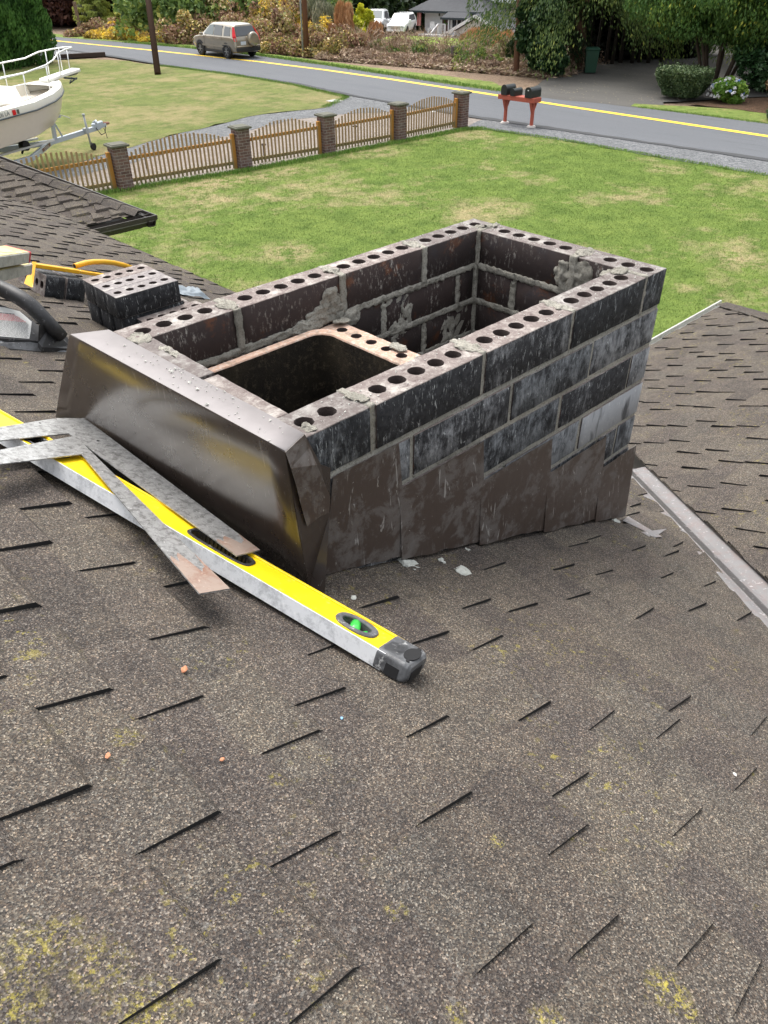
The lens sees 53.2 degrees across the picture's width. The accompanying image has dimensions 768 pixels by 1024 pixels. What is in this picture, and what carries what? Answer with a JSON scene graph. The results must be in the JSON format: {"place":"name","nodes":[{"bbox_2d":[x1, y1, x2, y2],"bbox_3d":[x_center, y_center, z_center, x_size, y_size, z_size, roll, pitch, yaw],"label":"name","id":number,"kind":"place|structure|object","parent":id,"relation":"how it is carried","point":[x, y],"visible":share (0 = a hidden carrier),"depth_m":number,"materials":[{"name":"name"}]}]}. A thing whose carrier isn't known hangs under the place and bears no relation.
{"place":"outdoors","nodes":[
{"label":"outdoors","id":0,"kind":"place"},
{"bbox_2d":[0,59,340,169],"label":"neighbour lawn","id":1,"kind":"structure","parent":0,"point":[133,103],"depth_m":31.48,"materials":[{"name":"plant"}]},
{"bbox_2d":[0,0,32,70],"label":"arborvitae","id":2,"kind":"object","parent":1,"relation":"on","point":[8,37],"visible":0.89,"depth_m":39.34,"materials":[{"name":"green plant"}]},
{"bbox_2d":[0,0,56,67],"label":"arborvitae","id":3,"kind":"object","parent":1,"relation":"on","point":[34,18],"visible":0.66,"depth_m":40.41,"materials":[{"name":"green plant"}]},
{"bbox_2d":[0,114,109,163],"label":"trailer","id":4,"kind":"object","parent":1,"relation":"on","point":[26,145],"visible":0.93,"depth_m":22.44,"materials":[{"name":"metal"}]},
{"bbox_2d":[0,46,79,148],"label":"motor boat","id":5,"kind":"object","parent":4,"relation":"on","point":[29,110],"visible":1,"depth_m":20.80,"materials":[{"name":"white plastic"}]},
{"bbox_2d":[38,50,81,59],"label":"gravel patch","id":6,"kind":"object","parent":1,"relation":"on","point":[65,52],"visible":0.17,"depth_m":46.29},
{"bbox_2d":[54,52,105,58],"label":"timber edging","id":7,"kind":"object","parent":6,"relation":"on","point":[85,55],"visible":0.78,"depth_m":44.07,"materials":[{"name":"wood"}]},
{"bbox_2d":[145,0,160,74],"bbox_3d":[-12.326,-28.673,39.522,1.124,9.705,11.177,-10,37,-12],"label":"utility pole","id":8,"kind":"object","parent":1,"relation":"on","point":[154,48],"visible":0.86,"depth_m":38.30,"materials":[{"name":"brown wood"}]},
{"bbox_2d":[160,64,350,107],"bbox_3d":[-6.222,-20.143,35.844,2.602,0.144,16.890,-23,42,-27],"label":"grass edge","id":9,"kind":"object","parent":1,"relation":"on","point":[343,97],"depth_m":35.04,"materials":[{"name":"plant"}]},
{"bbox_2d":[16,90,482,190],"bbox_3d":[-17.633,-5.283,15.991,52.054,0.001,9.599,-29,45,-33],"label":"fence","id":10,"kind":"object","parent":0,"point":[471,120],"depth_m":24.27,"materials":[{"name":"wood"}]},
{"bbox_2d":[46,95,420,178],"bbox_3d":[-18.310,-5.743,16.612,52.001,0.001,5.547,-30,46,-34],"label":"driveway gravel edge","id":11,"kind":"object","parent":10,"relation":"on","point":[349,104],"visible":0.52,"depth_m":27.72,"materials":[{"name":"gravel"}]},
{"bbox_2d":[50,25,766,186],"bbox_3d":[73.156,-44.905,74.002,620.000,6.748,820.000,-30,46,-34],"label":"ground","id":12,"kind":"structure","parent":0,"point":[518,81],"depth_m":37.54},
{"bbox_2d":[42,0,82,26],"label":"plum tree","id":13,"kind":"object","parent":12,"relation":"on","point":[59,12],"visible":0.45,"depth_m":59.73,"materials":[{"name":"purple plant"}]},
{"bbox_2d":[72,1,80,26],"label":"trunk","id":14,"kind":"object","parent":12,"relation":"on","point":[76,13],"visible":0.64,"depth_m":56.78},
{"bbox_2d":[62,2,111,25],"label":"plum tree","id":15,"kind":"object","parent":12,"relation":"on","point":[73,23],"visible":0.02,"depth_m":62.55,"materials":[{"name":"plant"}]},
{"bbox_2d":[77,0,101,22],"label":"young conifer","id":16,"kind":"object","parent":12,"relation":"on","point":[84,13],"visible":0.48,"depth_m":57.76,"materials":[{"name":"green plant"}]},
{"bbox_2d":[72,0,118,24],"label":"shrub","id":17,"kind":"object","parent":12,"relation":"on","point":[102,8],"visible":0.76,"depth_m":57.29,"materials":[{"name":"green plant"}]},
{"bbox_2d":[63,16,164,36],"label":"bramble thicket","id":18,"kind":"object","parent":12,"relation":"on","point":[81,30],"visible":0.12,"depth_m":54.19,"materials":[{"name":"yellow plant"}]},
{"bbox_2d":[82,26,178,42],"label":"bramble thicket","id":19,"kind":"object","parent":12,"relation":"on","point":[98,33],"visible":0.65,"depth_m":52.16,"materials":[{"name":"yellow plant"}]},
{"bbox_2d":[110,0,291,40],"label":"mixed woods","id":20,"kind":"object","parent":12,"relation":"on","point":[135,13],"visible":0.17,"depth_m":51.07,"materials":[{"name":"plant"}]},
{"bbox_2d":[154,0,311,44],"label":"bramble thicket","id":21,"kind":"object","parent":12,"relation":"on","point":[191,27],"visible":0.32,"depth_m":49.02,"materials":[{"name":"brown plant"}]},
{"bbox_2d":[107,0,427,35],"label":"dark woods","id":22,"kind":"object","parent":12,"relation":"on","point":[392,7],"visible":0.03,"depth_m":77.18,"materials":[{"name":"plant"}]},
{"bbox_2d":[249,0,302,25],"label":"bramble thicket","id":23,"kind":"object","parent":12,"relation":"on","point":[266,6],"visible":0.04,"depth_m":48.13,"materials":[{"name":"yellow plant"}]},
{"bbox_2d":[55,34,501,89],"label":"verge","id":24,"kind":"structure","parent":12,"relation":"on","point":[472,81],"depth_m":37.44,"materials":[{"name":"green plant"}]},
{"bbox_2d":[123,40,500,91],"bbox_3d":[-5.652,-24.859,42.185,2.023,0.255,32.166,-31,46,-34],"label":"grass edge","id":25,"kind":"object","parent":24,"relation":"on","point":[416,77],"depth_m":38.73,"materials":[{"name":"plant"}]},
{"bbox_2d":[95,126,486,194],"bbox_3d":[-3.437,-9.987,22.073,17.503,0.182,1.094,-25,43,-29],"label":"grass edge","id":26,"kind":"object","parent":12,"relation":"on","point":[139,186],"depth_m":22.32,"materials":[{"name":"plant"}]},
{"bbox_2d":[299,0,308,56],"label":"utility pole","id":27,"kind":"object","parent":12,"relation":"on","point":[304,27],"visible":0.95,"depth_m":42.67,"materials":[{"name":"brown wood"}]},
{"bbox_2d":[257,0,355,27],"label":"bramble thicket","id":28,"kind":"object","parent":12,"relation":"on","point":[333,2],"depth_m":46.97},
{"bbox_2d":[258,23,368,57],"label":"bramble thicket","id":29,"kind":"object","parent":12,"relation":"on","point":[320,40],"visible":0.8,"depth_m":43.34,"materials":[{"name":"brown plant"}]},
{"bbox_2d":[300,13,333,32],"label":"bramble thicket","id":30,"kind":"object","parent":12,"relation":"on","point":[324,18],"visible":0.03,"depth_m":45.34,"materials":[{"name":"yellow plant"}]},
{"bbox_2d":[307,0,333,24],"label":"weeds","id":31,"kind":"object","parent":12,"relation":"on","point":[317,8],"visible":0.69,"depth_m":45.92,"materials":[{"name":"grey plant"}]},
{"bbox_2d":[327,0,355,37],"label":"dead fern","id":32,"kind":"object","parent":12,"relation":"on","point":[343,13],"visible":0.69,"depth_m":43.98,"materials":[{"name":"brown plant"}]},
{"bbox_2d":[353,14,367,40],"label":"lime shrub","id":33,"kind":"object","parent":12,"relation":"on","point":[358,22],"visible":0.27,"depth_m":47.97,"materials":[{"name":"yellow plant"}]},
{"bbox_2d":[355,3,374,30],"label":"lime shrub","id":34,"kind":"object","parent":12,"relation":"on","point":[365,15],"visible":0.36,"depth_m":48.46,"materials":[{"name":"yellow plant"}]},
{"bbox_2d":[366,19,383,41],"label":"dead fern","id":35,"kind":"object","parent":12,"relation":"on","point":[377,24],"visible":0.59,"depth_m":45.03,"materials":[{"name":"brown plant"}]},
{"bbox_2d":[370,8,391,30],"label":"pickup truck","id":36,"kind":"object","parent":12,"relation":"on","point":[381,15],"visible":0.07,"depth_m":72.76,"materials":[{"name":"white paint"}]},
{"bbox_2d":[314,32,456,63],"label":"dry brush","id":37,"kind":"object","parent":12,"relation":"on","point":[368,53],"visible":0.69,"depth_m":41.57,"materials":[{"name":"plant"}]},
{"bbox_2d":[386,12,416,33],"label":"white suv","id":38,"kind":"object","parent":12,"relation":"on","point":[404,20],"visible":0.73,"depth_m":72.06,"materials":[{"name":"paint"}]},
{"bbox_2d":[358,34,521,54],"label":"bramble thicket","id":39,"kind":"object","parent":12,"relation":"on","point":[428,43],"visible":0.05,"depth_m":42.38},
{"bbox_2d":[314,55,583,78],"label":"brush litter","id":40,"kind":"object","parent":12,"relation":"on","point":[477,68],"visible":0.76,"depth_m":38.89,"materials":[{"name":"plant"}]},
{"bbox_2d":[323,23,585,58],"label":"bare twigs","id":41,"kind":"object","parent":12,"relation":"on","point":[398,45],"visible":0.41,"depth_m":41.34,"materials":[{"name":"plant"}]},
{"bbox_2d":[450,46,460,57],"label":"tree stump","id":42,"kind":"object","parent":12,"relation":"on","point":[452,52],"visible":0.27,"depth_m":40.34,"materials":[{"name":"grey plant"}]},
{"bbox_2d":[407,0,515,38],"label":"white house","id":43,"kind":"structure","parent":12,"relation":"on","point":[448,15],"depth_m":80.77,"materials":[{"name":"paint"}]},
{"bbox_2d":[417,10,424,25],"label":"flag","id":44,"kind":"object","parent":43,"relation":"attached to","point":[418,19],"visible":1,"depth_m":82.82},
{"bbox_2d":[428,22,434,32],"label":"porch chair","id":45,"kind":"object","parent":43,"relation":"on","point":[432,24],"visible":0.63,"depth_m":82.19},
{"bbox_2d":[442,20,449,30],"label":"door","id":46,"kind":"structure","parent":43,"relation":"in","point":[443,21],"depth_m":82.28,"materials":[{"name":"grey wood"}]},
{"bbox_2d":[363,43,572,71],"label":"leafy weeds","id":47,"kind":"object","parent":12,"relation":"on","point":[421,49],"visible":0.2,"depth_m":40.15,"materials":[{"name":"plant"}]},
{"bbox_2d":[459,25,501,46],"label":"dead fern","id":48,"kind":"object","parent":12,"relation":"on","point":[472,29],"visible":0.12,"depth_m":45.30,"materials":[{"name":"brown plant"}]},
{"bbox_2d":[493,30,513,46],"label":"dead fern","id":49,"kind":"object","parent":12,"relation":"on","point":[507,33],"visible":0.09,"depth_m":43.36,"materials":[{"name":"brown plant"}]},
{"bbox_2d":[498,35,524,56],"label":"weeds","id":50,"kind":"object","parent":12,"relation":"on","point":[499,48],"visible":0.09,"depth_m":39.72,"materials":[{"name":"grey plant"}]},
{"bbox_2d":[425,35,609,76],"bbox_3d":[7.858,-24.660,41.245,9.964,1.747,10.668,-30,46,-34],"label":"dry brush","id":51,"kind":"object","parent":12,"relation":"on","point":[508,65],"visible":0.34,"depth_m":38.50,"materials":[{"name":"plant"}]},
{"bbox_2d":[513,0,569,76],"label":"ivy covered tree","id":52,"kind":"object","parent":12,"relation":"on","point":[522,34],"visible":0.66,"depth_m":35.32,"materials":[{"name":"green plant"}]},
{"bbox_2d":[505,0,594,66],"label":"cedar tree","id":53,"kind":"object","parent":12,"relation":"on","point":[511,42],"visible":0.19,"depth_m":36.80,"materials":[{"name":"green plant"}]},
{"bbox_2d":[452,0,694,80],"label":"cedar tree","id":54,"kind":"object","parent":12,"relation":"on","point":[579,26],"visible":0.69,"depth_m":34.73,"materials":[{"name":"green plant"}]},
{"bbox_2d":[468,119,767,174],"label":"road shoulder","id":55,"kind":"object","parent":12,"relation":"on","point":[730,161],"visible":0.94,"depth_m":23.63},
{"bbox_2d":[498,83,541,127],"bbox_3d":[4.662,-13.996,26.387,0.602,1.227,1.525,-30,46,-34],"label":"mailbox stand","id":56,"kind":"object","parent":55,"relation":"on","point":[531,96],"visible":1,"depth_m":26.13,"materials":[{"name":"red wood"}]},
{"bbox_2d":[573,0,712,61],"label":"laurel hedge","id":57,"kind":"object","parent":12,"relation":"on","point":[603,42],"visible":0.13,"depth_m":40.55,"materials":[{"name":"plant"}]},
{"bbox_2d":[622,0,767,80],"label":"multi stem tree","id":58,"kind":"object","parent":12,"relation":"on","point":[707,22],"visible":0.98,"depth_m":30.73,"materials":[{"name":"green plant"}]},
{"bbox_2d":[631,103,767,122],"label":"verge","id":59,"kind":"structure","parent":12,"relation":"on","point":[740,114],"depth_m":28.41,"materials":[{"name":"green plant"}]},
{"bbox_2d":[638,106,767,123],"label":"grass edge","id":60,"kind":"object","parent":12,"relation":"on","point":[724,117],"depth_m":27.88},
{"bbox_2d":[691,97,767,112],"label":"planting bed","id":61,"kind":"object","parent":12,"relation":"on","point":[756,104],"visible":0.79,"depth_m":29.64,"materials":[{"name":"brown soil"}]},
{"bbox_2d":[706,75,749,103],"bbox_3d":[13.420,-16.420,29.858,1.547,0.950,1.421,2,37,3],"label":"hydrangea","id":62,"kind":"object","parent":61,"relation":"on","point":[731,90],"visible":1,"depth_m":29.54,"materials":[{"name":"green plant"}]},
{"bbox_2d":[732,35,767,92],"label":"rhododendron","id":63,"kind":"object","parent":12,"relation":"on","point":[756,60],"visible":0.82,"depth_m":31.31,"materials":[{"name":"green plant"}]},
{"bbox_2d":[52,37,767,160],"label":"road","id":64,"kind":"structure","parent":0,"point":[576,119],"depth_m":30.21,"materials":[{"name":"asphalt"}]},
{"bbox_2d":[193,21,260,58],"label":"suv","id":65,"kind":"object","parent":64,"relation":"on","point":[227,39],"visible":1,"depth_m":42.63,"materials":[{"name":"beige paint"}]},
{"bbox_2d":[56,40,767,136],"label":"road marking","id":66,"kind":"object","parent":64,"relation":"on","point":[466,90],"visible":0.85,"depth_m":32.99,"materials":[{"name":"yellow paint"}]},
{"bbox_2d":[102,129,767,337],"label":"front lawn","id":67,"kind":"structure","parent":0,"point":[392,225],"depth_m":18.22,"materials":[{"name":"plant"}]},
{"bbox_2d":[0,156,767,1023],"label":"house","id":68,"kind":"structure","parent":67,"relation":"on","point":[524,796],"depth_m":1.37,"materials":[{"name":"tile"}]},
{"bbox_2d":[0,280,67,351],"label":"power tool","id":69,"kind":"object","parent":68,"relation":"on","point":[19,330],"visible":1,"depth_m":3.14,"materials":[{"name":"black plastic"}]},
{"bbox_2d":[0,263,32,280],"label":"box level","id":70,"kind":"object","parent":69,"relation":"on","point":[13,272],"visible":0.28,"depth_m":3.46,"materials":[{"name":"grey metal"}]},
{"bbox_2d":[0,245,30,267],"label":"box level","id":71,"kind":"object","parent":70,"relation":"on","point":[11,256],"visible":1,"depth_m":3.39,"materials":[{"name":"grey metal"}]},
{"bbox_2d":[0,248,12,252],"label":"vial window","id":72,"kind":"structure","parent":71,"relation":"in","point":[3,250],"depth_m":3.37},
{"bbox_2d":[18,268,65,298],"bbox_3d":[-1.903,-1.287,4.263,0.143,0.148,0.339,-30,46,-34],"label":"loose brick","id":73,"kind":"object","parent":68,"relation":"on","point":[48,283],"visible":0.73,"depth_m":4.17,"materials":[{"name":"brick"}]},
{"bbox_2d":[24,259,130,286],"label":"brick tongs","id":74,"kind":"object","parent":73,"relation":"on","point":[29,280],"visible":0.89,"depth_m":4.32,"materials":[{"name":"yellow metal"}]},
{"bbox_2d":[51,270,84,301],"bbox_3d":[-1.823,-1.298,4.349,0.143,0.148,0.340,-30,46,-34],"label":"loose brick","id":75,"kind":"object","parent":68,"relation":"on","point":[74,288],"visible":0.5,"depth_m":4.25,"materials":[{"name":"brick"}]},
{"bbox_2d":[87,300,103,325],"bbox_3d":[-1.351,-1.083,4.002,0.339,0.108,0.118,-30,46,-34],"label":"loose brick","id":76,"kind":"object","parent":68,"relation":"on","point":[95,313],"visible":0.02,"depth_m":3.90,"materials":[{"name":"brick"}]},
{"bbox_2d":[82,264,152,304],"bbox_3d":[-1.349,-1.166,3.931,0.339,0.108,0.118,-30,46,-34],"label":"loose brick","id":77,"kind":"object","parent":76,"relation":"on","point":[89,283],"visible":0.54,"depth_m":3.87,"materials":[{"name":"brick"}]},
{"bbox_2d":[99,307,115,330],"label":"loose brick","id":78,"kind":"object","parent":68,"relation":"on","point":[108,320],"visible":0.08,"depth_m":3.84,"materials":[{"name":"brick"}]},
{"bbox_2d":[93,269,164,311],"bbox_3d":[-1.268,-1.115,3.860,0.338,0.108,0.118,-30,46,-34],"label":"loose brick","id":79,"kind":"object","parent":78,"relation":"on","point":[100,289],"visible":0.48,"depth_m":3.80,"materials":[{"name":"brick"}]},
{"bbox_2d":[137,300,201,323],"bbox_3d":[-1.046,-0.947,3.839,0.339,0.108,0.118,-30,46,-34],"label":"loose brick","id":80,"kind":"object","parent":68,"relation":"on","point":[167,311],"visible":0.29,"depth_m":3.82,"materials":[{"name":"brick"}]},
{"bbox_2d":[181,666,187,672],"bbox_3d":[-0.375,0.296,1.442,0.015,0.008,0.014,-30,46,-34],"label":"clay chip","id":81,"kind":"object","parent":68,"relation":"on","point":[184,669],"visible":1,"depth_m":1.44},
{"bbox_2d":[179,285,209,298],"bbox_3d":[-1.420,-1.604,5.558,0.241,0.132,0.287,26,44,31],"label":"plastic bag","id":82,"kind":"object","parent":68,"relation":"on","point":[191,291],"visible":0.76,"depth_m":5.54,"materials":[{"name":"plastic"}]},
{"bbox_2d":[0,410,425,681],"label":"spirit level","id":83,"kind":"object","parent":68,"relation":"on","point":[382,649],"visible":0.77,"depth_m":1.74,"materials":[{"name":"metal"}]},
{"bbox_2d":[0,436,229,594],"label":"framing square","id":84,"kind":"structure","parent":83,"relation":"on","point":[198,574],"depth_m":1.85,"materials":[{"name":"metal"}]},
{"bbox_2d":[0,418,259,556],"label":"framing square","id":85,"kind":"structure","parent":83,"relation":"on","point":[114,454],"depth_m":2.06,"materials":[{"name":"metal"}]},
{"bbox_2d":[56,218,666,593],"bbox_3d":[0.057,-0.236,2.724,1.810,1.145,1.365,-30,46,-34],"label":"chimney","id":86,"kind":"object","parent":68,"relation":"on","point":[528,428],"visible":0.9,"depth_m":2.29,"materials":[{"name":"black brick"}]},
{"bbox_2d":[107,343,282,440],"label":"mortar crumbs","id":87,"kind":"object","parent":86,"relation":"on","point":[189,382],"visible":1,"depth_m":1.89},
{"bbox_2d":[153,219,656,421],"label":"mortar crumbs","id":88,"kind":"object","parent":86,"relation":"on","point":[447,345],"visible":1,"depth_m":2.37,"materials":[{"name":"concrete"}]},
{"bbox_2d":[396,518,619,575],"bbox_3d":[0.496,0.089,2.646,0.166,0.506,1.230,27,45,32],"label":"mortar splash","id":89,"kind":"object","parent":68,"relation":"on","point":[408,562],"visible":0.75,"depth_m":2.21,"materials":[{"name":"concrete"}]},
{"bbox_2d":[482,127,767,175],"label":"grass edge","id":90,"kind":"object","parent":67,"relation":"on","point":[634,152],"depth_m":23.06,"materials":[{"name":"plant"}]},
{"bbox_2d":[384,35,490,47],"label":"lawn","id":91,"kind":"structure","parent":0,"point":[432,40],"depth_m":63.89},
{"bbox_2d":[523,40,767,109],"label":"side road","id":92,"kind":"structure","parent":0,"point":[626,83],"depth_m":33.95,"materials":[{"name":"asphalt"}]},
{"bbox_2d":[584,1,595,62],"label":"hedge tree","id":93,"kind":"object","parent":92,"relation":"on","point":[591,22],"visible":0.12,"depth_m":38.63,"materials":[{"name":"brown plant"}]},
{"bbox_2d":[584,47,600,72],"bbox_3d":[9.937,-21.640,36.758,0.660,1.090,0.720,5,37,8],"label":"wheelie bin","id":94,"kind":"object","parent":92,"relation":"on","point":[591,57],"visible":1,"depth_m":36.48,"materials":[{"name":"green plastic"}]},
{"bbox_2d":[604,0,615,63],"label":"hedge tree","id":95,"kind":"object","parent":92,"relation":"on","point":[608,43],"visible":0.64,"depth_m":39.28,"materials":[{"name":"brown plant"}]},
{"bbox_2d":[610,10,620,63],"bbox_3d":[11.288,-26.710,37.532,3.744,8.502,2.848,-30,46,-34],"label":"hedge tree","id":96,"kind":"object","parent":92,"relation":"on","point":[614,44],"visible":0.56,"depth_m":39.16,"materials":[{"name":"brown plant"}]},
{"bbox_2d":[618,12,627,62],"bbox_3d":[11.768,-26.568,37.779,3.535,7.984,3.144,9,38,13],"label":"hedge tree","id":97,"kind":"object","parent":92,"relation":"on","point":[621,50],"visible":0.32,"depth_m":39.56,"materials":[{"name":"brown plant"}]},
{"bbox_2d":[630,20,639,62],"bbox_3d":[12.285,-26.747,37.461,3.452,8.636,3.481,-4,37,-4],"label":"hedge tree","id":98,"kind":"object","parent":92,"relation":"on","point":[632,58],"visible":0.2,"depth_m":39.60,"materials":[{"name":"brown plant"}]},
{"bbox_2d":[637,24,647,62],"bbox_3d":[13.060,-26.943,38.367,2.677,7.863,3.993,-10,38,-12],"label":"hedge tree","id":99,"kind":"object","parent":92,"relation":"on","point":[639,59],"visible":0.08,"depth_m":39.97,"materials":[{"name":"brown plant"}]},
{"bbox_2d":[567,4,732,56],"bbox_3d":[14.325,-30.224,38.550,10.788,13.291,11.874,5,37,7],"label":"cedar tree","id":100,"kind":"object","parent":92,"relation":"on","point":[634,27],"visible":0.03,"depth_m":37.64,"materials":[{"name":"green plant"}]},
{"bbox_2d":[646,28,653,62],"bbox_3d":[13.414,-26.947,37.754,3.048,8.597,3.969,-6,37,-8],"label":"hedge tree","id":101,"kind":"object","parent":92,"relation":"on","point":[648,58],"visible":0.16,"depth_m":39.68,"materials":[{"name":"brown plant"}]},
{"bbox_2d":[659,41,666,61],"bbox_3d":[14.150,-26.922,38.741,3.582,7.367,3.060,-30,46,-34],"label":"hedge tree","id":102,"kind":"object","parent":92,"relation":"on","point":[661,57],"visible":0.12,"depth_m":39.98,"materials":[{"name":"brown plant"}]},
{"bbox_2d":[655,62,715,98],"bbox_3d":[11.963,-17.144,30.553,2.070,1.211,2.269,-30,46,-34],"label":"clipped bush","id":103,"kind":"object","parent":92,"relation":"on","point":[678,80],"visible":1,"depth_m":30.06,"materials":[{"name":"green plant"}]},
{"bbox_2d":[668,37,734,66],"bbox_3d":[19.131,-26.731,34.634,9.237,12.257,10.564,-30,46,-34],"label":"cedar tree","id":104,"kind":"object","parent":92,"relation":"on","point":[714,49],"visible":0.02,"depth_m":36.64,"materials":[{"name":"green plant"}]},
{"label":"loose brick","id":105,"kind":"object","parent":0,"visible":0},
{"bbox_2d":[113,299,183,330],"bbox_3d":[-1.179,-0.987,3.870,0.340,0.108,0.118,-30,46,-34],"label":"loose brick","id":106,"kind":"object","parent":105,"relation":"on","point":[124,323],"visible":0.09,"depth_m":3.78,"materials":[{"name":"brick"}]},
{"bbox_2d":[104,275,180,319],"bbox_3d":[-1.187,-1.064,3.790,0.339,0.108,0.118,-30,46,-34],"label":"loose brick","id":107,"kind":"object","parent":106,"relation":"on","point":[127,301],"visible":1,"depth_m":3.74,"materials":[{"name":"brick"}]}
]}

